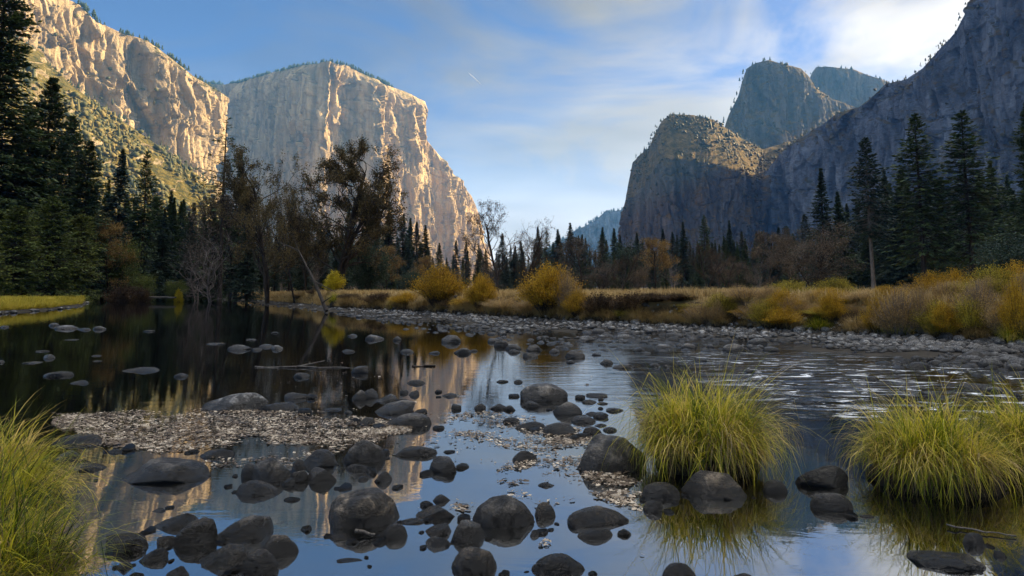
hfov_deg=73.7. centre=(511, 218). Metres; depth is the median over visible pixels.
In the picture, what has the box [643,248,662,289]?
conifer tree
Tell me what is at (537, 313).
sedge clump
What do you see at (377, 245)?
conifer tree
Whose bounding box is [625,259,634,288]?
conifer tree
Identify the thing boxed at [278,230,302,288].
conifer tree
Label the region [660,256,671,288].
conifer tree
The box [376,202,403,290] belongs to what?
conifer tree
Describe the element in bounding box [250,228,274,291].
conifer tree
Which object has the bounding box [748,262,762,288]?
broadleaf tree
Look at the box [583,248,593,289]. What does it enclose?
conifer tree
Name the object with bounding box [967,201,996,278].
conifer tree
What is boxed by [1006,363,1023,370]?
cobble
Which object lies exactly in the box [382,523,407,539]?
river stone
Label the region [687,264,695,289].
conifer tree
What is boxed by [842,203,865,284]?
conifer tree
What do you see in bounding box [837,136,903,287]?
conifer tree
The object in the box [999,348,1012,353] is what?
cobble
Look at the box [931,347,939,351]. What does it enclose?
cobble
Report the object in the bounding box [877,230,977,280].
evergreen tree
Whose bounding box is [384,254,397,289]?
conifer tree
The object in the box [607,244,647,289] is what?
broadleaf tree
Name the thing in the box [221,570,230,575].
pebble
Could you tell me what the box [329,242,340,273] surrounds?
conifer tree
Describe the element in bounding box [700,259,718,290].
conifer tree
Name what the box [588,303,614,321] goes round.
sedge clump
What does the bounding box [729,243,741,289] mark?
conifer tree
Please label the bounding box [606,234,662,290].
evergreen tree
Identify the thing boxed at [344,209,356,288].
conifer tree
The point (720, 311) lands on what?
shrub
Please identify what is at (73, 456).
river stone
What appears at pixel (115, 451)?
river stone
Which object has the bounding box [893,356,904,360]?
cobble
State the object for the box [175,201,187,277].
conifer tree
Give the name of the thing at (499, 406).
river stone
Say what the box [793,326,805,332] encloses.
cobble
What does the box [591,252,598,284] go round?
conifer tree
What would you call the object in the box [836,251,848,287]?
conifer tree
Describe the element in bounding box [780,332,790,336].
cobble
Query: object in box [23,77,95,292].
conifer tree
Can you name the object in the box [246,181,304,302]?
broadleaf tree
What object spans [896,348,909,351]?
cobble
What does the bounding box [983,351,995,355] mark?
cobble
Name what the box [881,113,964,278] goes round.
conifer tree
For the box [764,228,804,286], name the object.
broadleaf tree
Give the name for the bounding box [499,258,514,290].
conifer tree
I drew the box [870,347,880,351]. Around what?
cobble
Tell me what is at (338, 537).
river stone
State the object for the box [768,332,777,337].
cobble
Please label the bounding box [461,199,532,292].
broadleaf tree
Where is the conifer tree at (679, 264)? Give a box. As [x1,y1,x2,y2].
[674,239,690,286]
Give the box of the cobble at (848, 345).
[844,343,853,348]
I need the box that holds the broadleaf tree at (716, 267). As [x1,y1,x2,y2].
[676,239,736,288]
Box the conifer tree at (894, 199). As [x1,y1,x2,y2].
[884,183,899,252]
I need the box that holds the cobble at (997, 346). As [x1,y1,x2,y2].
[989,345,1004,348]
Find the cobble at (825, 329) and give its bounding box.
[821,327,829,330]
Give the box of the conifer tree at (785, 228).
[781,226,796,254]
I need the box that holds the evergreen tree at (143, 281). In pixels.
[128,272,157,300]
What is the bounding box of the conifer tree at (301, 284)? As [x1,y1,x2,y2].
[290,238,318,291]
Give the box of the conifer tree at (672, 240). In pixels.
[667,232,677,286]
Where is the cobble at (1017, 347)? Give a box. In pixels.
[1010,345,1022,350]
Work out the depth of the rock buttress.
1849.21 m
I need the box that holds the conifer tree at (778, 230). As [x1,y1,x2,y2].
[772,227,786,281]
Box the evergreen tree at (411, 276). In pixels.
[398,269,424,290]
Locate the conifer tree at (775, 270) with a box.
[768,242,781,285]
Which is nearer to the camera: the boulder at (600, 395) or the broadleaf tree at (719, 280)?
the boulder at (600, 395)
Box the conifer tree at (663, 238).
[655,229,671,279]
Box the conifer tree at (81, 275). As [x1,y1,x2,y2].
[51,213,109,301]
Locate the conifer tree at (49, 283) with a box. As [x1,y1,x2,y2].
[10,195,97,299]
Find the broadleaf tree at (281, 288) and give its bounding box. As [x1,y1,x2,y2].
[275,254,286,291]
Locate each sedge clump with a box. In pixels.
[327,291,337,307]
[332,294,354,308]
[346,295,362,307]
[354,299,368,308]
[370,298,386,309]
[383,295,396,309]
[389,298,408,310]
[406,300,416,310]
[408,297,429,311]
[427,304,435,311]
[431,301,445,312]
[447,298,460,313]
[456,295,474,314]
[457,301,478,314]
[477,303,489,315]
[481,298,499,315]
[496,300,512,315]
[510,310,521,316]
[513,301,534,317]
[526,305,544,317]
[539,305,558,318]
[544,304,567,319]
[564,311,574,319]
[576,313,584,320]
[579,309,599,320]
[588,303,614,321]
[599,307,620,321]
[621,304,652,322]
[635,307,656,323]
[649,313,659,323]
[652,306,678,323]
[669,311,685,323]
[676,315,692,324]
[685,317,705,326]
[706,312,731,327]
[735,318,751,326]
[753,317,773,328]
[774,308,806,329]
[802,315,833,330]
[835,313,872,333]
[860,322,880,333]
[876,317,916,335]
[911,320,961,336]
[956,318,998,340]
[988,323,1023,343]
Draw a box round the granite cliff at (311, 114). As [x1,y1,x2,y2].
[211,61,492,287]
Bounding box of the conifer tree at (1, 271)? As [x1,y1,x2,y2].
[0,230,24,296]
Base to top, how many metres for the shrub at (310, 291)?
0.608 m
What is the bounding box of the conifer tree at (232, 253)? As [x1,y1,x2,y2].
[223,215,244,301]
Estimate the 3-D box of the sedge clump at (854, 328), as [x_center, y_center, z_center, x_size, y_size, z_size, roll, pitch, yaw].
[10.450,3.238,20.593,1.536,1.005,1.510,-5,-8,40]
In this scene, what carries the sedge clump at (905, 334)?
on the ground at (662, 305)
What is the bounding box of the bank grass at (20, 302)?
[0,294,85,309]
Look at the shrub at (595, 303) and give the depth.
28.55 m
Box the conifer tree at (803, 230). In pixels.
[795,214,817,280]
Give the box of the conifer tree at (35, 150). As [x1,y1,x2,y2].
[0,110,74,289]
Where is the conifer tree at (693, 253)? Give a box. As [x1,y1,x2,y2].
[690,248,698,288]
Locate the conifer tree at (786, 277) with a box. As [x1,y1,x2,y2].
[781,246,797,285]
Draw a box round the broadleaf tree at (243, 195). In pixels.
[189,135,319,303]
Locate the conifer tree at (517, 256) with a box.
[514,241,527,275]
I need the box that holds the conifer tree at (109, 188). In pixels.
[96,179,114,298]
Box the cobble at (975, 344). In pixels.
[968,343,982,346]
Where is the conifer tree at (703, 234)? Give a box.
[695,215,713,288]
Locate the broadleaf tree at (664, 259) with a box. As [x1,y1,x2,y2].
[634,236,682,288]
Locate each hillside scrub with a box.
[1,37,270,287]
[33,0,224,170]
[618,111,798,287]
[737,62,840,148]
[764,4,1023,244]
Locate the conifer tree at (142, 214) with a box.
[124,151,162,281]
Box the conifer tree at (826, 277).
[822,265,830,286]
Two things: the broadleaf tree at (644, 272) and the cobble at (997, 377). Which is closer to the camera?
the cobble at (997, 377)
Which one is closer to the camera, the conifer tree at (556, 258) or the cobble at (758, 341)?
the cobble at (758, 341)
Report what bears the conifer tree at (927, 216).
on the ground at (662, 305)
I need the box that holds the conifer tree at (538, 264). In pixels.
[536,240,542,275]
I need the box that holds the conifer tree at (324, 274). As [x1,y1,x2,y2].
[311,230,331,288]
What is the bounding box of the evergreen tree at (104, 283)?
[85,266,116,298]
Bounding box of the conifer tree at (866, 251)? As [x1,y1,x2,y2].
[855,206,881,288]
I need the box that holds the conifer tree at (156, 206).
[138,196,167,279]
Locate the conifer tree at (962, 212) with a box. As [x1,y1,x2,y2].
[948,190,966,244]
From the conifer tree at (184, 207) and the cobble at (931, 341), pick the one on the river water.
the cobble at (931, 341)
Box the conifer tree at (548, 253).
[542,230,551,265]
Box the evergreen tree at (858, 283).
[851,243,874,289]
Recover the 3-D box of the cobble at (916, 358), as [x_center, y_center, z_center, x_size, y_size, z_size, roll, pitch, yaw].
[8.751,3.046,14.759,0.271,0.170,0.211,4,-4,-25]
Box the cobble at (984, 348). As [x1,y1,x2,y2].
[977,347,988,350]
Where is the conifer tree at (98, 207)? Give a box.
[94,184,102,232]
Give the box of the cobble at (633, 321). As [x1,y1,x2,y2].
[630,319,640,323]
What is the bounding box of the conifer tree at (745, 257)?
[737,238,754,287]
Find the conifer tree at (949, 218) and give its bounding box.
[915,176,969,280]
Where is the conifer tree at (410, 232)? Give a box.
[403,218,415,273]
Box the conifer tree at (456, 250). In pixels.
[450,240,461,280]
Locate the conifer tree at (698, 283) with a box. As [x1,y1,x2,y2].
[690,243,707,288]
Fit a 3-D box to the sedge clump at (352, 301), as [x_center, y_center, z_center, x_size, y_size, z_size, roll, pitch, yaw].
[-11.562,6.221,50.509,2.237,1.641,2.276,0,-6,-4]
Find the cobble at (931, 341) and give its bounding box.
[924,340,937,343]
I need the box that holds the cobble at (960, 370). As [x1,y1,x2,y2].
[952,369,968,371]
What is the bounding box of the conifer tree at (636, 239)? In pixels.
[634,233,641,255]
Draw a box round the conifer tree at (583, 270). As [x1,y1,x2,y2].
[580,261,586,289]
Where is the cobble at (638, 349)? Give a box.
[633,347,644,350]
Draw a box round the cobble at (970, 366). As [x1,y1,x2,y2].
[961,364,975,368]
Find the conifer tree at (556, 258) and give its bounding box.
[549,229,564,275]
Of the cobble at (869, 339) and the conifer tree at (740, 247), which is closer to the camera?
the cobble at (869, 339)
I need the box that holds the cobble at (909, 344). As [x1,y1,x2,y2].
[903,342,915,346]
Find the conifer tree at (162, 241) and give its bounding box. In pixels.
[145,209,184,300]
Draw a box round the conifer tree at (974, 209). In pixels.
[964,174,984,272]
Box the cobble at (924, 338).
[918,336,933,340]
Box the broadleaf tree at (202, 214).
[171,181,279,301]
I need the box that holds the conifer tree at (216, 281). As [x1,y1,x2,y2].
[185,213,228,299]
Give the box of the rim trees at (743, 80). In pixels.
[722,57,844,122]
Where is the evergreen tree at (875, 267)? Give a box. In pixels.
[864,255,898,286]
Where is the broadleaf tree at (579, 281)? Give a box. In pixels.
[566,269,595,289]
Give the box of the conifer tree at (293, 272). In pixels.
[276,203,300,291]
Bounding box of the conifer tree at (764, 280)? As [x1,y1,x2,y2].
[756,257,772,288]
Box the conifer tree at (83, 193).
[60,140,119,300]
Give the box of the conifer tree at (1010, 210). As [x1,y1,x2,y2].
[1001,190,1021,236]
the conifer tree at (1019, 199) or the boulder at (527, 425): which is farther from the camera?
the conifer tree at (1019, 199)
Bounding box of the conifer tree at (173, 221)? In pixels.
[154,197,185,298]
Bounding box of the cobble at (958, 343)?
[950,341,966,347]
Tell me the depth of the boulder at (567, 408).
8.32 m
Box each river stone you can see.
[54,450,79,461]
[106,533,148,552]
[107,449,122,452]
[116,561,132,570]
[139,548,168,563]
[152,508,165,512]
[155,513,197,529]
[157,536,174,544]
[166,566,188,575]
[170,517,217,546]
[174,373,188,376]
[240,549,278,575]
[241,463,253,477]
[263,534,298,555]
[282,478,295,486]
[290,470,308,482]
[292,459,305,470]
[294,372,309,377]
[307,467,336,484]
[323,408,341,410]
[329,534,349,540]
[336,558,361,562]
[347,464,366,469]
[351,390,366,399]
[358,476,368,480]
[360,417,375,424]
[365,389,378,398]
[374,471,391,482]
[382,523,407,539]
[400,390,408,393]
[402,518,424,524]
[409,390,418,395]
[416,505,454,519]
[425,523,450,535]
[426,536,450,547]
[429,456,456,472]
[433,494,449,502]
[442,393,456,396]
[451,404,460,409]
[451,520,484,541]
[451,547,496,573]
[474,404,485,409]
[490,404,505,408]
[503,417,518,422]
[512,451,537,461]
[525,401,540,407]
[530,530,538,536]
[531,553,584,575]
[535,502,555,518]
[538,482,554,486]
[571,415,595,422]
[577,528,612,539]
[582,400,596,402]
[583,426,601,433]
[600,359,612,363]
[603,427,616,431]
[606,408,622,411]
[641,482,679,498]
[643,500,662,511]
[649,363,660,366]
[662,562,695,575]
[694,358,706,361]
[734,573,750,575]
[744,369,754,372]
[762,479,787,493]
[785,421,797,425]
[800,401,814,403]
[810,493,852,511]
[859,514,873,517]
[865,376,879,380]
[963,532,984,546]
[993,550,1006,557]
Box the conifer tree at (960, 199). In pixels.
[949,180,977,244]
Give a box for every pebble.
[121,443,135,451]
[130,572,143,575]
[144,526,155,532]
[184,449,199,453]
[215,539,226,544]
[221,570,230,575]
[229,565,240,572]
[284,497,299,500]
[298,408,311,413]
[301,525,311,531]
[306,393,317,398]
[338,482,351,489]
[368,467,376,474]
[372,536,387,544]
[373,423,385,428]
[383,449,389,454]
[391,484,402,489]
[415,408,427,413]
[420,470,433,475]
[420,501,432,506]
[420,545,426,549]
[424,517,433,521]
[433,425,444,429]
[443,450,454,453]
[456,463,468,468]
[457,513,470,520]
[498,571,509,575]
[503,406,514,410]
[508,394,519,396]
[529,427,539,431]
[537,528,547,534]
[570,435,579,439]
[574,433,589,437]
[575,395,584,398]
[588,571,597,575]
[593,412,608,418]
[617,529,630,535]
[639,496,645,501]
[663,509,673,513]
[681,492,689,496]
[844,511,857,518]
[1009,392,1022,396]
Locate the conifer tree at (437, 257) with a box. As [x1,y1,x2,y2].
[435,243,443,270]
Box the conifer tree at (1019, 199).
[980,103,1023,256]
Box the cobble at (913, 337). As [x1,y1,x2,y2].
[907,336,917,339]
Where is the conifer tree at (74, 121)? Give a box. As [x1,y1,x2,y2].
[51,115,101,271]
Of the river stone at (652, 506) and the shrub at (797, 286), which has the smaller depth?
the river stone at (652, 506)
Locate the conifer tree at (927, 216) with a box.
[917,185,935,246]
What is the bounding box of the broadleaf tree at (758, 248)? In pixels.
[737,228,797,288]
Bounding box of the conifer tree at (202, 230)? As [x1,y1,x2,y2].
[197,208,206,264]
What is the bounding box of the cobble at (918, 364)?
[906,362,930,367]
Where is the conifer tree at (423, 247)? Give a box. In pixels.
[415,225,435,290]
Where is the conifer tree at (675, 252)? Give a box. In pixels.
[669,235,679,288]
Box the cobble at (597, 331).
[591,329,605,332]
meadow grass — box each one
[237,288,347,306]
[240,284,1023,307]
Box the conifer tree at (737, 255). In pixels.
[734,246,741,287]
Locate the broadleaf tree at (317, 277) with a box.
[307,267,325,288]
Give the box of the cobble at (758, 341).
[747,338,766,344]
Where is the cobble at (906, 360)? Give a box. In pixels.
[899,358,912,361]
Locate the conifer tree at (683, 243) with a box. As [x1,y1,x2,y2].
[673,222,697,287]
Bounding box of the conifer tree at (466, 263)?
[460,244,474,287]
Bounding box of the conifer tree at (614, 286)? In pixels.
[609,255,619,289]
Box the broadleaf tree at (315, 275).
[281,256,327,287]
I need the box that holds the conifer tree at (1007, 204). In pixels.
[992,184,1013,241]
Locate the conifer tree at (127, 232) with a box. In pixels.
[119,197,145,289]
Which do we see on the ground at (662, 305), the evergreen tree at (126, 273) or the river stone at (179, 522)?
the evergreen tree at (126, 273)
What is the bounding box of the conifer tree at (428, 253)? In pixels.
[421,249,431,282]
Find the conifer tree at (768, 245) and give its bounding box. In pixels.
[761,233,774,284]
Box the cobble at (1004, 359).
[999,356,1011,362]
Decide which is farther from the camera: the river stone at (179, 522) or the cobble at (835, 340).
the cobble at (835, 340)
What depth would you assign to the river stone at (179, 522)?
4.35 m
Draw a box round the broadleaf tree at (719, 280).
[707,260,735,289]
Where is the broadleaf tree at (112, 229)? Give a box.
[86,217,142,293]
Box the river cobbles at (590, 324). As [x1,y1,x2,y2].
[0,295,1023,373]
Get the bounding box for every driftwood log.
[148,296,176,298]
[255,360,348,367]
[412,365,434,366]
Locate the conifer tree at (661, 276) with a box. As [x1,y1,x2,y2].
[657,251,665,288]
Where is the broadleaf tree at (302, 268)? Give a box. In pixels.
[272,184,328,290]
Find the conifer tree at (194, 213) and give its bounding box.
[176,202,203,297]
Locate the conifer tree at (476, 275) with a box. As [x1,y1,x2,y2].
[469,258,479,282]
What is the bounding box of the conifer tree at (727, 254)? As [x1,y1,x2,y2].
[721,241,733,288]
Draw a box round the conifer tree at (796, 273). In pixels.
[782,233,805,287]
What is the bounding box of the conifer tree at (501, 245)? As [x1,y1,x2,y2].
[494,234,515,289]
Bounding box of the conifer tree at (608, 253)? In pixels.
[600,240,612,288]
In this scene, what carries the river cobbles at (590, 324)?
on the ground at (662, 305)
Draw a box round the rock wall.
[764,0,1023,281]
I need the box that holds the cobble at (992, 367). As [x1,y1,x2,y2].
[986,365,999,369]
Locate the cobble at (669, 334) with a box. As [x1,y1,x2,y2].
[665,333,674,336]
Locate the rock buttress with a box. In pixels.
[617,114,796,287]
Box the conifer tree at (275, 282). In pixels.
[269,238,283,290]
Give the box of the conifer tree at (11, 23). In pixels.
[0,0,74,294]
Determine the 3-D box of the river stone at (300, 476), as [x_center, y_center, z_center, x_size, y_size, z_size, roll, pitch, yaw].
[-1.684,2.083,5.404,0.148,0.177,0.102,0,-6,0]
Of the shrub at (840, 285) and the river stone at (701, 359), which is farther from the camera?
the shrub at (840, 285)
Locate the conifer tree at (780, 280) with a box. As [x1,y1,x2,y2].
[773,260,782,285]
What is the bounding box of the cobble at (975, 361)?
[969,360,978,364]
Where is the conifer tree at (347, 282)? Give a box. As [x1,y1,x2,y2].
[327,233,352,289]
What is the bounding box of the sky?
[70,0,968,269]
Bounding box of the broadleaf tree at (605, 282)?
[587,259,623,290]
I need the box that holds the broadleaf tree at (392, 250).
[376,245,405,290]
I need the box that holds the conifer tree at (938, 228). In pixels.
[925,184,968,275]
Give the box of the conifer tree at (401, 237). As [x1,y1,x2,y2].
[394,214,412,288]
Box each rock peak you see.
[725,60,855,148]
[810,66,889,107]
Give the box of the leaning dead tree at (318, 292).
[278,235,334,311]
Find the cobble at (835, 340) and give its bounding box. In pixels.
[830,338,842,342]
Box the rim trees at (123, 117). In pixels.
[15,34,218,197]
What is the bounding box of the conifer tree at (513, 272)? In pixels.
[503,250,521,289]
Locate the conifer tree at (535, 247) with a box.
[529,227,547,271]
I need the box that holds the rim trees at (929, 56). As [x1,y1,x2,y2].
[774,2,965,159]
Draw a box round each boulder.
[21,361,42,363]
[43,371,73,376]
[44,354,54,357]
[52,434,101,444]
[54,325,78,328]
[69,462,106,470]
[70,380,87,383]
[93,326,105,329]
[121,457,210,483]
[122,367,158,371]
[199,544,249,569]
[200,449,234,457]
[201,392,268,410]
[215,515,273,542]
[227,344,250,349]
[235,480,281,495]
[250,457,290,481]
[256,402,298,410]
[259,344,272,346]
[271,345,282,348]
[284,392,306,398]
[303,449,337,467]
[328,487,399,528]
[343,440,385,462]
[351,366,367,372]
[365,335,383,339]
[375,400,414,413]
[376,394,396,401]
[385,413,431,426]
[395,446,437,455]
[400,349,412,352]
[407,380,424,383]
[441,335,460,342]
[454,348,470,353]
[472,494,534,528]
[488,338,501,341]
[494,340,507,346]
[506,344,520,349]
[508,350,520,352]
[515,421,545,429]
[520,383,567,401]
[523,352,537,356]
[526,344,541,350]
[543,422,575,435]
[549,348,559,352]
[553,402,581,414]
[565,350,584,357]
[567,505,628,528]
[577,433,645,473]
[586,393,607,397]
[612,364,634,368]
[654,344,672,348]
[680,343,695,348]
[681,470,746,499]
[722,344,745,351]
[730,356,741,359]
[795,465,847,487]
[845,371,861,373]
[906,550,986,571]
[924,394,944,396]
[958,383,992,388]
[961,351,985,357]
[981,387,1012,394]
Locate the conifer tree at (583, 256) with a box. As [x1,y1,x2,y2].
[576,234,591,289]
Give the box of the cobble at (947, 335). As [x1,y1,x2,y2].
[939,332,952,339]
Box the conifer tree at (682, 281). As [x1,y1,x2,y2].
[677,263,685,288]
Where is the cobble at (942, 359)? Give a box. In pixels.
[933,357,949,361]
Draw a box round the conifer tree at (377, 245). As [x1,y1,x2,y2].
[371,238,383,284]
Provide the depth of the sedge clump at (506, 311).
34.13 m
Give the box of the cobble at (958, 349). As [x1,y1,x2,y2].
[951,346,964,352]
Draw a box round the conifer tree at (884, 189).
[861,171,897,287]
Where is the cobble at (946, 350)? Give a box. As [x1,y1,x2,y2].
[939,348,954,352]
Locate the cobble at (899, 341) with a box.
[887,338,903,343]
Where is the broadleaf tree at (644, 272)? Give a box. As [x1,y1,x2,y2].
[628,264,656,289]
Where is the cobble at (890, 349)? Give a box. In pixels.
[886,346,897,351]
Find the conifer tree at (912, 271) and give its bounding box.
[874,165,934,288]
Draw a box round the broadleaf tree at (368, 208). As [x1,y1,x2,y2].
[278,134,414,289]
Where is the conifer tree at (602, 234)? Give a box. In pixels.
[596,227,610,284]
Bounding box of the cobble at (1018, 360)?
[1006,357,1023,365]
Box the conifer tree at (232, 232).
[222,153,252,298]
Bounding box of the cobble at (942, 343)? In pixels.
[936,342,948,345]
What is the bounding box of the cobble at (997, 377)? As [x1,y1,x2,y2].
[987,374,1005,379]
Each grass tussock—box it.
[0,386,112,537]
[0,422,133,545]
[0,433,153,575]
[579,333,830,489]
[810,350,1023,512]
[912,360,1023,480]
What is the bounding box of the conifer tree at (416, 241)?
[410,222,421,268]
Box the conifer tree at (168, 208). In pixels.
[151,191,180,277]
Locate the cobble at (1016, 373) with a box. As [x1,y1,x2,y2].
[1007,371,1023,376]
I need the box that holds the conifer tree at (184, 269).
[174,215,209,299]
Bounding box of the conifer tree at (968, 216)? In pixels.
[926,109,1008,280]
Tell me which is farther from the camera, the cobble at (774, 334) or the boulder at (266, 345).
the cobble at (774, 334)
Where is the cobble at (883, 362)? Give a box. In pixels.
[875,361,894,364]
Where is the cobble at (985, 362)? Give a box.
[978,358,1003,367]
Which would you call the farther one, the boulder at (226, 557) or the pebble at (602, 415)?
the pebble at (602, 415)
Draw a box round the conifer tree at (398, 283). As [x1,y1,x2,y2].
[395,260,403,289]
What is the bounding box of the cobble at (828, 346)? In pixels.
[826,344,835,348]
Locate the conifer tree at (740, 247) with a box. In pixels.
[738,231,748,286]
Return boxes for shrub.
[101,282,137,301]
[126,285,154,301]
[173,287,182,301]
[287,291,302,297]
[304,289,325,293]
[322,269,345,290]
[335,293,359,299]
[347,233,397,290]
[356,291,392,303]
[385,291,420,304]
[403,261,467,307]
[439,299,455,307]
[448,296,472,306]
[459,271,500,309]
[481,297,514,310]
[506,258,587,314]
[509,300,532,309]
[550,267,579,310]
[559,288,592,316]
[578,291,614,313]
[608,290,648,312]
[614,308,635,316]
[631,292,670,301]
[656,292,699,300]
[671,302,704,308]
[680,299,714,323]
[689,301,730,323]
[700,290,739,314]
[704,295,729,321]
[712,284,762,305]
[730,295,767,323]
[747,295,796,324]
[749,305,806,328]
[753,283,780,300]
[764,287,804,308]
[767,279,820,294]
[776,293,808,315]
[796,289,824,296]
[797,308,830,315]
[807,286,860,298]
[809,290,853,324]
[812,274,861,292]
[843,292,880,301]
[854,293,888,333]
[865,283,926,334]
[866,297,919,334]
[868,284,912,297]
[892,282,925,294]
[895,269,957,293]
[904,279,935,333]
[909,296,956,327]
[916,308,960,336]
[921,300,962,334]
[923,279,963,301]
[935,265,975,288]
[935,279,981,296]
[939,278,971,296]
[939,282,1003,323]
[947,291,993,334]
[956,276,1004,321]
[963,260,1022,286]
[970,275,1008,299]
[976,259,1023,282]
[978,295,1023,335]
[984,276,1013,297]
[991,274,1023,338]
[1005,267,1023,297]
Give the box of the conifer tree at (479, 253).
[472,245,482,279]
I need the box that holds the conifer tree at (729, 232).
[724,220,734,287]
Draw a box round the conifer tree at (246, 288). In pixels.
[225,200,264,302]
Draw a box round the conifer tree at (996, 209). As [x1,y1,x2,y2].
[975,160,1010,276]
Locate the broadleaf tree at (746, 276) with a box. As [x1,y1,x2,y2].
[722,262,753,286]
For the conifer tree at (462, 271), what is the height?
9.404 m
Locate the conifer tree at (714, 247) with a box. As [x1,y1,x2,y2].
[711,240,725,288]
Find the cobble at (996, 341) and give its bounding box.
[994,339,1005,343]
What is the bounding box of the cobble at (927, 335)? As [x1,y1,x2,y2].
[919,334,934,340]
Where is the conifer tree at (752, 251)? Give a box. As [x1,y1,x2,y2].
[748,248,761,289]
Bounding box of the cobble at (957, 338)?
[953,335,965,340]
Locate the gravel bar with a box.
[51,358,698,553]
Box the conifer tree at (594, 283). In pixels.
[590,264,597,289]
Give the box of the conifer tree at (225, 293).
[213,212,232,297]
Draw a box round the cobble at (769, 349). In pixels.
[763,347,778,350]
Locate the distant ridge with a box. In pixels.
[543,209,622,287]
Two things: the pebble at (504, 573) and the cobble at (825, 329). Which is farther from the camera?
the cobble at (825, 329)
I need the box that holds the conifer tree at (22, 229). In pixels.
[0,205,56,297]
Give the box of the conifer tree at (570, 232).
[558,223,581,283]
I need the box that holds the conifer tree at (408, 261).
[397,243,413,289]
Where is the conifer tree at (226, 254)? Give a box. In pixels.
[219,211,237,296]
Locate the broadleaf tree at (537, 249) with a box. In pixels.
[512,216,568,286]
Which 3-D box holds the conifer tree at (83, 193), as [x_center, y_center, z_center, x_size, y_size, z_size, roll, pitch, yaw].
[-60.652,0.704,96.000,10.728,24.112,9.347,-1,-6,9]
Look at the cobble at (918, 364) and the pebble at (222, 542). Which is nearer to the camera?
the pebble at (222, 542)
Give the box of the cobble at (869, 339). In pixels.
[861,337,872,341]
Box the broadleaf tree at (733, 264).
[694,244,749,288]
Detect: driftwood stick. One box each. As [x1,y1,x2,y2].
[355,529,375,535]
[946,523,1015,536]
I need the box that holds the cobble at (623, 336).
[615,334,632,339]
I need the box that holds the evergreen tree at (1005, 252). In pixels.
[965,222,1023,276]
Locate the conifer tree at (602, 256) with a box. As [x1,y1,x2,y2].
[595,255,609,290]
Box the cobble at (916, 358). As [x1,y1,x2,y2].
[910,356,922,359]
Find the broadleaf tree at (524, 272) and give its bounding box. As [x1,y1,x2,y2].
[515,256,540,286]
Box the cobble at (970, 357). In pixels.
[961,355,982,360]
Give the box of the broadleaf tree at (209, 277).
[173,228,240,302]
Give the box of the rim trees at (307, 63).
[207,58,393,87]
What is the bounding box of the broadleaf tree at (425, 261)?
[411,255,432,277]
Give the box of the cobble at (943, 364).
[937,363,952,366]
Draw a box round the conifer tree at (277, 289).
[270,221,285,291]
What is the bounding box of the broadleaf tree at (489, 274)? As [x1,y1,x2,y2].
[480,262,503,287]
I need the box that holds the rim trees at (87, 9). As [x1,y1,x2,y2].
[74,0,216,89]
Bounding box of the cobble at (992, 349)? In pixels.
[988,347,1001,352]
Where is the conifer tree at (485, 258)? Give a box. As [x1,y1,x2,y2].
[481,249,489,277]
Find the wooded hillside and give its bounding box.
[0,38,217,261]
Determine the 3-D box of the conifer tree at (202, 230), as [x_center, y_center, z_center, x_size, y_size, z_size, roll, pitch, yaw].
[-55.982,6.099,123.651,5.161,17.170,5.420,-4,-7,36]
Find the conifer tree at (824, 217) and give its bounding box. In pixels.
[796,168,854,288]
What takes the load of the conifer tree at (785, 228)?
on the ground at (662, 305)
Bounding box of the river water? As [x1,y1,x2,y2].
[0,299,1023,575]
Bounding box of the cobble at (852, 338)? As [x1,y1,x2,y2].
[847,336,857,340]
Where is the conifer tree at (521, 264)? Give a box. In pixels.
[517,249,525,280]
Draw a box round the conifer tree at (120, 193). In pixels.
[97,149,132,273]
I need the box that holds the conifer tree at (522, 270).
[518,250,526,287]
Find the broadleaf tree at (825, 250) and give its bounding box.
[779,221,873,286]
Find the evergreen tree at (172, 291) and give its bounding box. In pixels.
[162,277,190,300]
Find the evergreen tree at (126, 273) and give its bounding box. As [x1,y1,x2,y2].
[91,235,146,294]
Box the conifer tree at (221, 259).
[188,118,245,301]
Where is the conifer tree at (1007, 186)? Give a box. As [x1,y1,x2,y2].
[1001,175,1012,229]
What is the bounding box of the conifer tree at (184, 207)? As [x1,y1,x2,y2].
[178,199,188,252]
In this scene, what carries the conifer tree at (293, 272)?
on the ground at (662, 305)
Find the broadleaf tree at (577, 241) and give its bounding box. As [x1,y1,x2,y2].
[554,231,612,287]
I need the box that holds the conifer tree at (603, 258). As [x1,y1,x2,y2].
[595,237,610,284]
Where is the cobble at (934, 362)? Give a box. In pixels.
[927,360,943,364]
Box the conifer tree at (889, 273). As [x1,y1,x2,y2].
[875,192,921,289]
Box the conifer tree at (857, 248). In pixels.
[849,205,862,256]
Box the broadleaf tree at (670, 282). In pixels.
[655,265,682,287]
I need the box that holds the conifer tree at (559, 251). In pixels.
[552,234,563,268]
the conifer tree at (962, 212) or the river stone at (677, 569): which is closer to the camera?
the river stone at (677, 569)
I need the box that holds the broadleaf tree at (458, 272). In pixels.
[449,262,469,282]
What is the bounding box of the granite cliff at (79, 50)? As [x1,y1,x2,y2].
[0,0,228,200]
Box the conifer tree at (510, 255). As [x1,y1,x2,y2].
[508,245,514,281]
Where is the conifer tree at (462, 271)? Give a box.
[459,259,466,289]
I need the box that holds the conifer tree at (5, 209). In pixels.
[0,159,23,293]
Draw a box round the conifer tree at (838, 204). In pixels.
[829,191,863,283]
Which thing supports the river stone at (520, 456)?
on the river water
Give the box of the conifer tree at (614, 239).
[610,228,620,264]
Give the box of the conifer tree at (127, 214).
[120,197,137,241]
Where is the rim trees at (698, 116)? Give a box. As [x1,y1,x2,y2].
[635,112,759,157]
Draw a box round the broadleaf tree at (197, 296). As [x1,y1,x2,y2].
[167,239,217,300]
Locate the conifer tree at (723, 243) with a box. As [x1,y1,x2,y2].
[720,236,725,288]
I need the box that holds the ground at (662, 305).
[0,288,1022,360]
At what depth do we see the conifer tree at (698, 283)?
170.32 m
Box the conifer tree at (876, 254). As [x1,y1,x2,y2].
[854,195,886,289]

